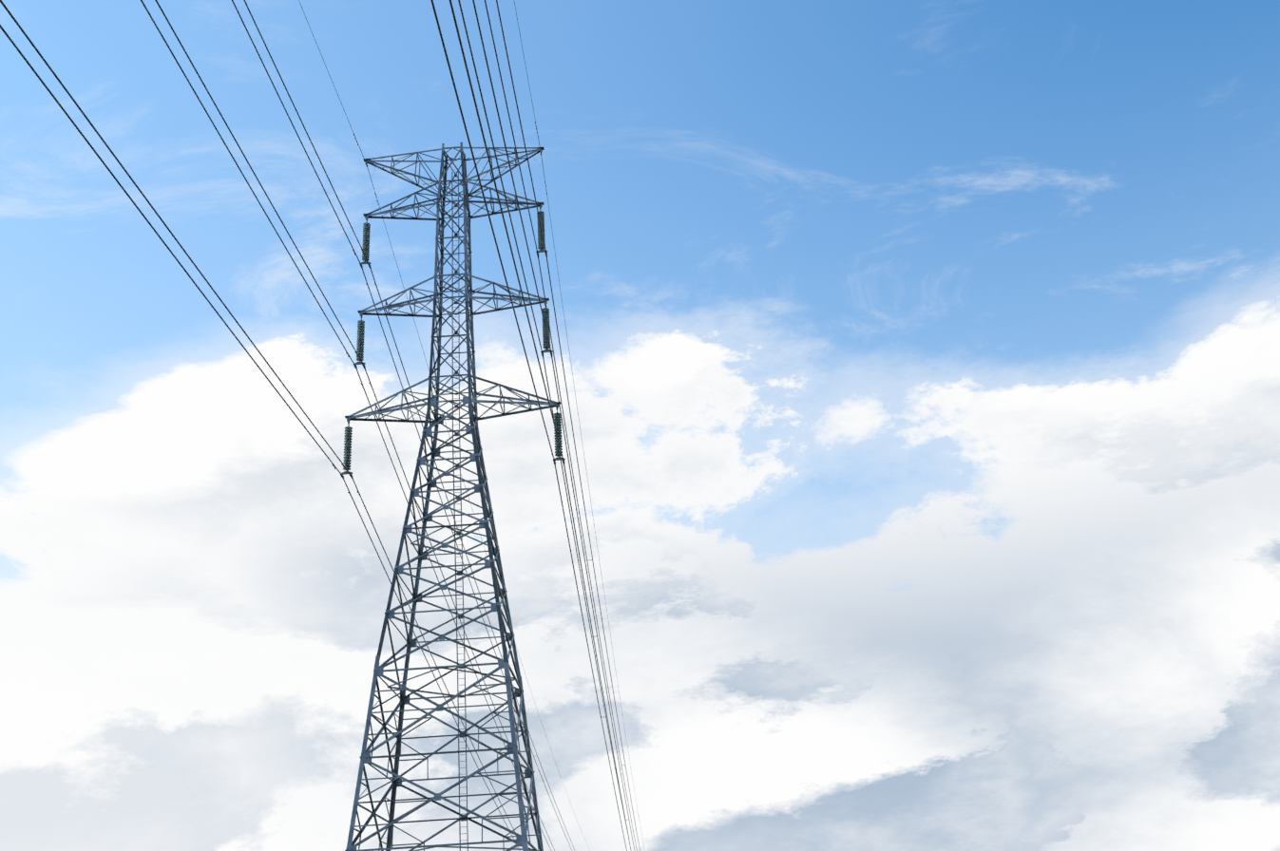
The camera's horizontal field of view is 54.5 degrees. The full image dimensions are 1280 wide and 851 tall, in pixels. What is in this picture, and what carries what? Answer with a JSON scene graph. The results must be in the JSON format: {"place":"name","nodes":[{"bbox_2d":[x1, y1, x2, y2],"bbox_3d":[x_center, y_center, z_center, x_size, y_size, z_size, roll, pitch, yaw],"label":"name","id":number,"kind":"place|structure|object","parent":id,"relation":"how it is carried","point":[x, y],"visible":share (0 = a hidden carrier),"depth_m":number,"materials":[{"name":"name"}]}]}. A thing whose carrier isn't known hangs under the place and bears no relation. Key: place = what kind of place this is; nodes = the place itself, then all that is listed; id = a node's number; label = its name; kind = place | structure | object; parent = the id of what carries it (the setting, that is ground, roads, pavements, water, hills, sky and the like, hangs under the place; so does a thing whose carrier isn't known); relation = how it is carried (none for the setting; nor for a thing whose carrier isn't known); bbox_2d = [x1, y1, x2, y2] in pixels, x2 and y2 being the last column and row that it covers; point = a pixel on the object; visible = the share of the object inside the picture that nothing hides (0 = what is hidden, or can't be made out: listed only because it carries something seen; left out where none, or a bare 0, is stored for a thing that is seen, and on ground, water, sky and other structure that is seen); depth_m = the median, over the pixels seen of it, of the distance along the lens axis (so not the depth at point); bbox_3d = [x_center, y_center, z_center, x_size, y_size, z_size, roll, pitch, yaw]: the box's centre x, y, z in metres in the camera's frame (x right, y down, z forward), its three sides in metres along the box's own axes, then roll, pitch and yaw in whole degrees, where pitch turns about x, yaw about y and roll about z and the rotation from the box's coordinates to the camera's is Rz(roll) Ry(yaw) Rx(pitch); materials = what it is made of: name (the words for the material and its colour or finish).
{"place":"outdoors","nodes":[
{"label":"outdoors","id":0,"kind":"place"},
{"bbox_2d":[0,0,644,850],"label":"power lines","id":1,"kind":"object","parent":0,"point":[414,323],"visible":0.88,"depth_m":55.72,"materials":[{"name":"grey metal"}]},
{"bbox_2d":[332,121,626,821],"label":"line hardware","id":2,"kind":"object","parent":1,"relation":"attached to","point":[376,287],"visible":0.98,"depth_m":68.75,"materials":[{"name":"grey metal"}]},
{"bbox_2d":[0,0,1279,850],"label":"sky","id":3,"kind":"structure","parent":0,"point":[925,354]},
{"bbox_3d":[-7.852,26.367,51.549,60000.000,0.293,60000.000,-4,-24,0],"label":"ground","id":4,"kind":"structure","parent":0,"visible":0},
{"bbox_2d":[344,142,561,850],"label":"lattice tower","id":5,"kind":"structure","parent":4,"relation":"on","point":[396,779],"depth_m":61.15,"materials":[{"name":"metal"}]},
{"bbox_2d":[340,420,353,478],"bbox_3d":[-14.857,1.163,63.194,0.620,3.090,0.600,-4,-24,0],"label":"insulator","id":6,"kind":"object","parent":5,"relation":"hanging from","point":[348,433],"visible":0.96,"depth_m":63.10,"materials":[{"name":"green"}]},
{"bbox_2d":[353,315,365,369],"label":"insulator","id":7,"kind":"object","parent":5,"relation":"hanging from","point":[360,336],"visible":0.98,"depth_m":65.62,"materials":[{"name":"green"}]},
{"bbox_2d":[359,218,371,268],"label":"insulator","id":8,"kind":"object","parent":5,"relation":"hanging from","point":[366,237],"visible":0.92,"depth_m":68.17,"materials":[{"name":"green"}]},
{"bbox_2d":[535,207,547,257],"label":"insulator","id":9,"kind":"object","parent":5,"relation":"hanging from","point":[541,247],"visible":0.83,"depth_m":68.11,"materials":[{"name":"green"}]},
{"bbox_2d":[540,303,553,356],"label":"insulator","id":10,"kind":"object","parent":5,"relation":"hanging from","point":[545,313],"visible":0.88,"depth_m":65.57,"materials":[{"name":"green"}]},
{"bbox_2d":[553,406,565,465],"bbox_3d":[-4.160,0.459,63.172,0.620,3.090,0.600,-4,-24,0],"label":"insulator","id":11,"kind":"object","parent":5,"relation":"hanging from","point":[558,422],"visible":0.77,"depth_m":63.06,"materials":[{"name":"green"}]}
]}

